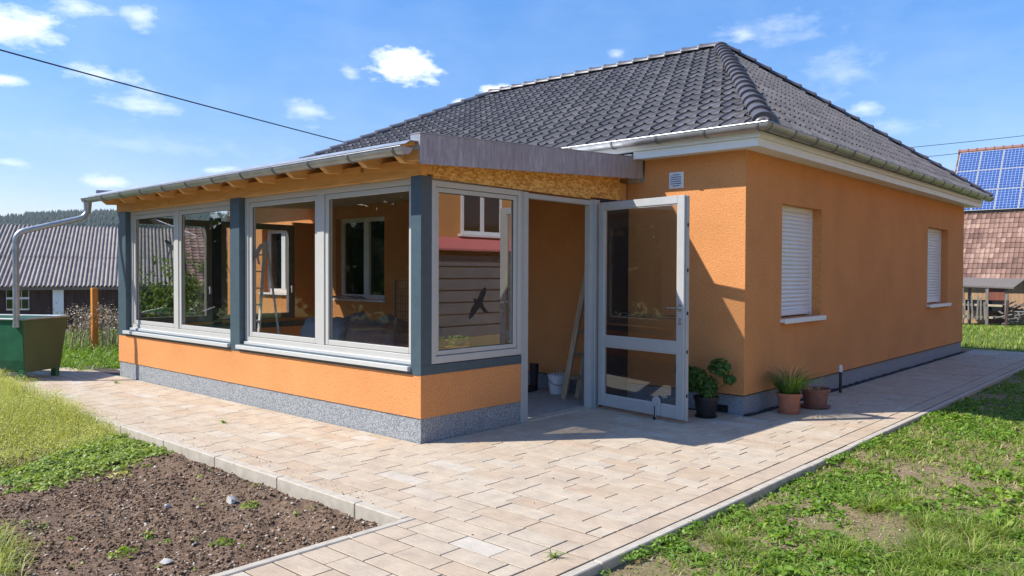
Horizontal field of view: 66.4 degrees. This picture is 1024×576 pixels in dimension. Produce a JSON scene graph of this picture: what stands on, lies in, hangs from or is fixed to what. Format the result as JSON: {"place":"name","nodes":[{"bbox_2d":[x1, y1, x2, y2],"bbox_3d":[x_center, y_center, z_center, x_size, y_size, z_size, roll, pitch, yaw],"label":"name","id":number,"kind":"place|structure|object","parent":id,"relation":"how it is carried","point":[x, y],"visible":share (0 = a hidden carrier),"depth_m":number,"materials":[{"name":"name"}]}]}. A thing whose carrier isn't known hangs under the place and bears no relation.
{"place":"outdoors","nodes":[
{"label":"outdoors","id":0,"kind":"place"},
{"bbox_2d":[0,224,173,332],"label":"barn","id":1,"kind":"structure","parent":0,"point":[60,267],"depth_m":32.83,"materials":[{"name":"white paint"}]},
{"bbox_2d":[6,286,28,309],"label":"window","id":2,"kind":"structure","parent":1,"relation":"in","point":[24,294],"depth_m":30.75,"materials":[{"name":"white paint"}]},
{"bbox_2d":[0,49,344,142],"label":"power line","id":3,"kind":"object","parent":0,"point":[159,93],"visible":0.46,"depth_m":18.93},
{"bbox_2d":[0,397,380,575],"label":"garden bed","id":4,"kind":"object","parent":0,"point":[304,503],"visible":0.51,"depth_m":5.28,"materials":[{"name":"soil"}]},
{"bbox_2d":[0,368,124,575],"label":"seeding grass","id":5,"kind":"structure","parent":4,"relation":"on","point":[11,392],"depth_m":8.11,"materials":[{"name":"plant"}]},
{"bbox_2d":[107,471,132,477],"bbox_3d":[-3.241,1.537,6.451,0.201,0.067,0.206,1,1,42],"label":"seedling","id":6,"kind":"object","parent":4,"relation":"on","point":[119,472],"visible":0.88,"depth_m":6.43,"materials":[{"name":"yellow plant"}]},
{"bbox_2d":[107,545,140,558],"bbox_3d":[-2.306,1.559,4.648,0.174,0.058,0.178,0,1,3],"label":"seedling","id":7,"kind":"object","parent":4,"relation":"on","point":[126,549],"visible":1,"depth_m":4.62,"materials":[{"name":"green plant"}]},
{"bbox_2d":[0,397,314,571],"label":"bed weeds","id":8,"kind":"object","parent":4,"relation":"on","point":[103,454],"visible":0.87,"depth_m":6.76,"materials":[{"name":"green plant"}]},
{"bbox_2d":[159,558,173,563],"bbox_3d":[-2.001,1.585,4.532,0.062,0.037,0.049,1,1,16],"label":"stone","id":9,"kind":"object","parent":4,"relation":"on","point":[166,561],"visible":1,"depth_m":4.52,"materials":[{"name":"grey stone"}]},
{"bbox_2d":[209,537,236,545],"bbox_3d":[-1.800,1.571,4.862,0.148,0.060,0.156,1,1,42],"label":"seedling","id":10,"kind":"object","parent":4,"relation":"on","point":[231,540],"visible":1,"depth_m":4.86,"materials":[{"name":"green plant"}]},
{"bbox_2d":[226,496,236,503],"bbox_3d":[-2.032,1.546,5.696,0.074,0.078,0.074,-1,1,-39],"label":"stone","id":11,"kind":"object","parent":4,"relation":"on","point":[231,499],"visible":0.97,"depth_m":5.67,"materials":[{"name":"grey stone"}]},
{"bbox_2d":[239,500,260,508],"bbox_3d":[-1.873,1.547,5.594,0.155,0.055,0.157,0,1,-23],"label":"seedling","id":12,"kind":"object","parent":4,"relation":"on","point":[247,505],"visible":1,"depth_m":5.57,"materials":[{"name":"green plant"}]},
{"bbox_2d":[185,228,227,312],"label":"tiled barn","id":13,"kind":"structure","parent":0,"point":[194,242],"depth_m":36.26,"materials":[{"name":"ceramic"}]},
{"bbox_2d":[439,335,469,349],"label":"grass","id":14,"kind":"structure","parent":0,"point":[456,342],"depth_m":7.79,"materials":[{"name":"green plant"}]},
{"bbox_2d":[0,0,1023,215],"label":"sky","id":15,"kind":"structure","parent":0,"point":[924,73],"materials":[{"name":"blue"}]},
{"bbox_2d":[1,350,1023,575],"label":"paving","id":16,"kind":"structure","parent":0,"point":[564,448],"depth_m":6.69,"materials":[{"name":"beige stone"}]},
{"bbox_2d":[0,314,69,380],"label":"steel trough","id":17,"kind":"object","parent":16,"relation":"on","point":[33,342],"visible":0.91,"depth_m":11.55,"materials":[{"name":"green metal"}]},
{"bbox_2d":[19,382,698,540],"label":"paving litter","id":18,"kind":"object","parent":16,"relation":"on","point":[301,452],"visible":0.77,"depth_m":6.79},
{"bbox_2d":[546,547,568,557],"bbox_3d":[0.239,1.497,4.395,0.168,0.046,0.136,0,1,-18],"label":"paving weed","id":19,"kind":"object","parent":16,"relation":"on","point":[555,555],"visible":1,"depth_m":4.40,"materials":[{"name":"green plant"}]},
{"bbox_2d":[674,358,736,418],"bbox_3d":[2.155,1.108,8.736,0.683,0.668,0.351,1,1,25],"label":"potted plant","id":20,"kind":"object","parent":16,"relation":"on","point":[706,398],"visible":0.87,"depth_m":8.66,"materials":[{"name":"green plant"}]},
{"bbox_2d":[759,355,839,414],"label":"potted grass","id":21,"kind":"object","parent":16,"relation":"on","point":[788,393],"depth_m":8.92,"materials":[{"name":"plant"}]},
{"bbox_2d":[794,372,835,409],"bbox_3d":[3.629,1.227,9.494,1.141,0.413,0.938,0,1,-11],"label":"planter pot","id":22,"kind":"object","parent":16,"relation":"on","point":[815,397],"visible":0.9,"depth_m":9.28,"materials":[{"name":"ceramic"}]},
{"bbox_2d":[688,351,964,416],"bbox_3d":[5.535,1.381,12.871,1.288,0.049,10.035,1,1,42],"label":"drainage gap","id":23,"kind":"object","parent":16,"relation":"on","point":[832,390],"visible":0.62,"depth_m":11.70,"materials":[{"name":"grey gravel"}]},
{"bbox_2d":[839,365,842,392],"bbox_3d":[4.447,1.238,10.588,0.052,0.395,0.052,1,1,42],"label":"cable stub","id":24,"kind":"object","parent":16,"relation":"on","point":[840,377],"visible":0.94,"depth_m":10.57,"materials":[{"name":"black plastic"}]},
{"bbox_2d":[2,350,1023,575],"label":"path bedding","id":25,"kind":"object","parent":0,"point":[112,371],"visible":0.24,"depth_m":5.46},
{"bbox_2d":[528,363,538,391],"bbox_3d":[0.233,1.212,10.511,0.128,0.380,0.327,1,1,42],"label":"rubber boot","id":26,"kind":"object","parent":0,"point":[534,369],"visible":0.79,"depth_m":10.54,"materials":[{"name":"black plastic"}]},
{"bbox_2d":[595,370,1023,575],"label":"lawn","id":27,"kind":"structure","parent":0,"point":[645,565],"depth_m":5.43,"materials":[{"name":"green plant"}]},
{"bbox_2d":[911,135,1023,147],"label":"power line","id":28,"kind":"object","parent":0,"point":[968,141],"visible":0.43,"depth_m":59.99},
{"bbox_2d":[961,323,1023,351],"bbox_3d":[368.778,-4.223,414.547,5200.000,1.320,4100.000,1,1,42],"label":"ground","id":29,"kind":"structure","parent":0,"point":[995,340],"depth_m":21.27,"materials":[{"name":"green plant"}]},
{"bbox_2d":[47,300,118,352],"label":"dry plants","id":30,"kind":"object","parent":29,"relation":"on","point":[101,327],"visible":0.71,"depth_m":15.62,"materials":[{"name":"green plant"}]},
{"bbox_2d":[59,326,119,371],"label":"meadow weeds","id":31,"kind":"object","parent":29,"relation":"on","point":[96,357],"visible":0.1,"depth_m":14.36,"materials":[{"name":"green plant"}]},
{"bbox_2d":[90,288,97,351],"bbox_3d":[-8.281,0.801,15.515,0.110,1.610,0.110,1,1,42],"label":"wooden post","id":32,"kind":"object","parent":29,"relation":"on","point":[93,304],"visible":0.58,"depth_m":15.47,"materials":[{"name":"orange wood"}]},
{"bbox_2d":[139,286,200,316],"bbox_3d":[-7.624,0.693,17.635,1.502,1.557,1.672,1,1,42],"label":"garden bush","id":33,"kind":"object","parent":29,"relation":"on","point":[161,314],"visible":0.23,"depth_m":17.42,"materials":[{"name":"green plant"}]},
{"bbox_2d":[139,248,227,316],"bbox_3d":[-6.939,0.172,17.312,2.756,2.619,2.757,1,1,42],"label":"garden bush","id":34,"kind":"object","parent":29,"relation":"on","point":[193,291],"visible":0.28,"depth_m":17.07,"materials":[{"name":"green plant"}]},
{"bbox_2d":[12,132,689,443],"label":"sunroom","id":35,"kind":"structure","parent":29,"relation":"on","point":[422,388],"depth_m":8.70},
{"bbox_2d":[139,218,211,322],"bbox_3d":[-5.436,-0.272,12.517,0.125,1.670,1.320,1,1,42],"label":"window","id":36,"kind":"structure","parent":35,"relation":"in","point":[207,317],"depth_m":12.93,"materials":[{"name":"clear glass"}]},
{"bbox_2d":[122,200,229,346],"bbox_3d":[-4.625,-0.216,10.787,3.188,1.850,0.205,1,1,42],"label":"window","id":37,"kind":"structure","parent":35,"relation":"in","point":[179,328],"depth_m":10.81,"materials":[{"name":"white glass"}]},
{"bbox_2d":[221,221,293,320],"bbox_3d":[-4.424,-0.290,13.632,0.125,1.670,1.390,1,1,42],"label":"window","id":38,"kind":"structure","parent":35,"relation":"in","point":[289,229],"depth_m":13.94,"materials":[{"name":"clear glass"}]},
{"bbox_2d":[256,241,279,333],"bbox_3d":[-4.104,0.291,12.567,0.847,2.100,0.520,1,1,42],"label":"step ladder","id":39,"kind":"object","parent":35,"relation":"on","point":[263,255],"visible":0.26,"depth_m":12.68,"materials":[{"name":"white paint"}]},
{"bbox_2d":[235,178,410,371],"bbox_3d":[-2.106,-0.164,8.501,3.223,1.850,0.205,1,1,42],"label":"window","id":40,"kind":"structure","parent":35,"relation":"in","point":[323,342],"depth_m":8.47,"materials":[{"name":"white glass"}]},
{"bbox_2d":[299,311,393,340],"bbox_3d":[-2.456,0.865,11.931,1.200,0.974,1.300,1,1,42],"label":"covered stack","id":41,"kind":"object","parent":35,"relation":"on","point":[341,325],"visible":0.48,"depth_m":11.68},
{"bbox_2d":[345,319,446,346],"bbox_3d":[-1.628,0.913,10.910,1.200,0.923,1.100,1,1,42],"label":"wrapped bundle","id":42,"kind":"object","parent":35,"relation":"on","point":[383,334],"visible":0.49,"depth_m":10.57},
{"bbox_2d":[394,280,408,345],"bbox_3d":[-1.263,0.649,9.967,0.724,1.491,0.024,1,1,42],"label":"rack","id":43,"kind":"object","parent":35,"relation":"on","point":[395,326],"visible":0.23,"depth_m":10.18,"materials":[{"name":"brown metal"}]},
{"bbox_2d":[432,180,521,363],"bbox_3d":[-0.359,-0.156,7.880,0.090,1.740,1.277,1,1,42],"label":"window","id":44,"kind":"structure","parent":35,"relation":"in","point":[515,196],"depth_m":7.92,"materials":[{"name":"white glass"}]},
{"bbox_2d":[547,367,564,394],"bbox_3d":[0.612,1.214,10.323,0.300,0.357,0.289,1,1,42],"label":"bucket","id":45,"kind":"object","parent":35,"relation":"on","point":[555,380],"visible":0.68,"depth_m":10.22,"materials":[{"name":"white plastic"}]},
{"bbox_2d":[560,269,584,398],"bbox_3d":[0.915,0.384,9.909,0.596,2.052,0.186,0,1,4],"label":"ladder","id":46,"kind":"object","parent":35,"relation":"on","point":[572,354],"visible":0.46,"depth_m":9.86,"materials":[{"name":"brown wood"}]},
{"bbox_2d":[580,357,583,400],"bbox_3d":[0.927,1.083,9.741,0.160,0.657,0.070,1,1,42],"label":"board","id":47,"kind":"object","parent":35,"relation":"on","point":[582,390],"visible":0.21,"depth_m":9.76,"materials":[{"name":"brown wood"}]},
{"bbox_2d":[598,195,689,420],"bbox_3d":[1.436,0.221,8.790,0.141,2.435,1.289,-1,1,-39],"label":"door","id":48,"kind":"structure","parent":35,"relation":"in","point":[680,347],"depth_m":8.57,"materials":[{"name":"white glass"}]},
{"bbox_2d":[34,366,1023,575],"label":"kerb edging","id":49,"kind":"object","parent":29,"relation":"on","point":[352,507],"visible":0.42,"depth_m":5.82,"materials":[{"name":"concrete"}]},
{"bbox_2d":[62,348,1023,373],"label":"path edging","id":50,"kind":"object","parent":29,"relation":"on","point":[965,350],"visible":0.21,"depth_m":16.50,"materials":[{"name":"concrete"}]},
{"bbox_2d":[227,41,993,415],"bbox_3d":[1.644,-1.504,16.382,12.639,6.197,10.903,1,1,42],"label":"bungalow","id":51,"kind":"object","parent":29,"relation":"on","point":[823,231],"visible":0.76,"depth_m":10.91,"materials":[{"name":"orange paint"}]},
{"bbox_2d":[258,230,285,294],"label":"window","id":52,"kind":"structure","parent":51,"relation":"in","point":[276,239],"depth_m":15.60,"materials":[{"name":"white paint"}]},
{"bbox_2d":[333,295,366,298],"bbox_3d":[-2.848,0.151,13.529,0.850,0.063,0.340,1,1,42],"label":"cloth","id":53,"kind":"object","parent":51,"relation":"on","point":[353,297],"visible":0.89,"depth_m":13.36,"materials":[{"name":"grey fabric"}]},
{"bbox_2d":[333,216,385,301],"bbox_3d":[-2.602,-0.500,13.599,1.460,1.455,0.250,1,1,42],"label":"window","id":54,"kind":"structure","parent":51,"relation":"in","point":[362,239],"depth_m":13.73,"materials":[{"name":"glass"}]},
{"bbox_2d":[780,206,825,323],"bbox_3d":[3.635,-0.305,10.041,0.319,1.465,1.330,1,1,42],"label":"window","id":55,"kind":"structure","parent":51,"relation":"in","point":[797,223],"depth_m":10.16,"materials":[{"name":"white paint"}]},
{"bbox_2d":[927,228,950,307],"bbox_3d":[7.958,-0.385,14.804,0.319,1.475,1.485,1,1,42],"label":"window","id":56,"kind":"structure","parent":51,"relation":"in","point":[934,236],"depth_m":15.01,"materials":[{"name":"white paint"}]},
{"bbox_2d":[963,296,1002,319],"bbox_3d":[19.688,0.847,34.398,3.208,1.047,0.171,1,1,39],"label":"picket fence","id":57,"kind":"object","parent":29,"relation":"on","point":[965,304],"visible":0.33,"depth_m":33.92,"materials":[{"name":"grey wood"}]},
{"bbox_2d":[955,144,1023,323],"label":"solar barn","id":58,"kind":"structure","parent":29,"relation":"on","point":[994,238],"depth_m":38.03,"materials":[{"name":"ceramic"}]},
{"bbox_2d":[989,288,1004,322],"bbox_3d":[22.798,0.683,36.857,0.800,2.400,0.039,1,1,42],"label":"door","id":59,"kind":"structure","parent":58,"relation":"in","point":[994,293],"depth_m":36.82,"materials":[{"name":"red wood"}]},
{"bbox_2d":[962,277,1023,324],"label":"shelter","id":60,"kind":"object","parent":29,"relation":"on","point":[1007,284],"visible":0.58,"depth_m":34.82,"materials":[{"name":"grey wood"}]},
{"bbox_2d":[989,300,1023,324],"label":"woodpile","id":61,"kind":"object","parent":29,"relation":"on","point":[1015,310],"visible":0.81,"depth_m":34.24,"materials":[{"name":"brown wood"}]},
{"bbox_2d":[1005,300,1008,325],"bbox_3d":[21.039,1.085,33.254,0.140,1.128,0.140,1,1,42],"label":"fence post","id":62,"kind":"object","parent":29,"relation":"on","point":[1006,313],"visible":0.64,"depth_m":33.22,"materials":[{"name":"grey wood"}]},
{"bbox_3d":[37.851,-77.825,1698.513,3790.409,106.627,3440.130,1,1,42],"label":"hills","id":63,"kind":"structure","parent":0,"visible":0},
{"bbox_2d":[0,208,226,228],"bbox_3d":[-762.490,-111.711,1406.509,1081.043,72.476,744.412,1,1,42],"label":"forest","id":64,"kind":"object","parent":63,"relation":"on","point":[101,218],"visible":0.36,"depth_m":1244.39,"materials":[{"name":"green plant"}]}
]}

